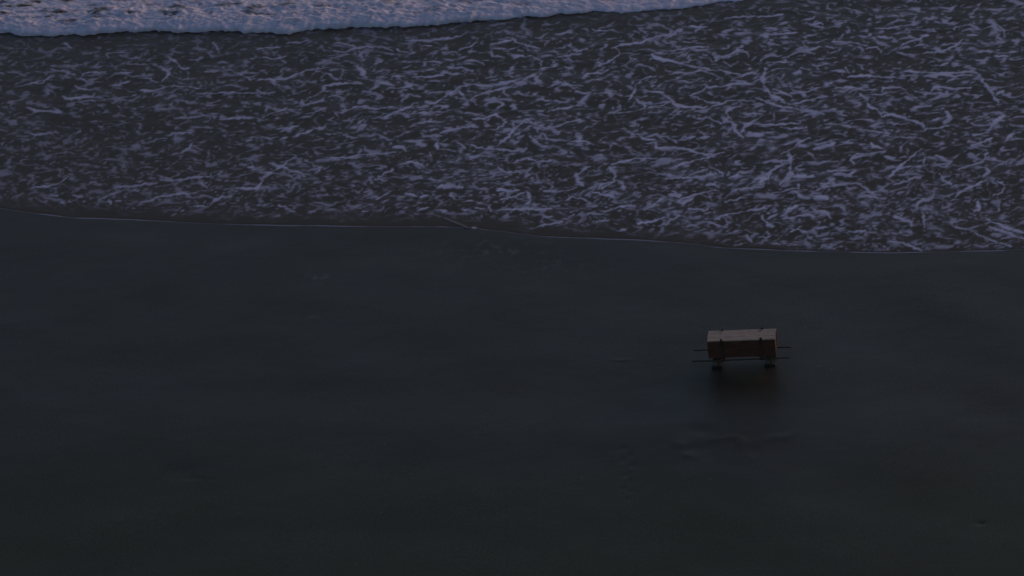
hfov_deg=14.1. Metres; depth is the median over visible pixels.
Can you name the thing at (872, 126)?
sea
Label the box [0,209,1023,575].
beach sand
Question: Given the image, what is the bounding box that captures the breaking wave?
[0,0,742,35]
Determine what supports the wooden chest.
on the beach sand
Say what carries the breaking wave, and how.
on the sea
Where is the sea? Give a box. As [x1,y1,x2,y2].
[0,0,1023,252]
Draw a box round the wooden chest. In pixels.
[692,327,791,367]

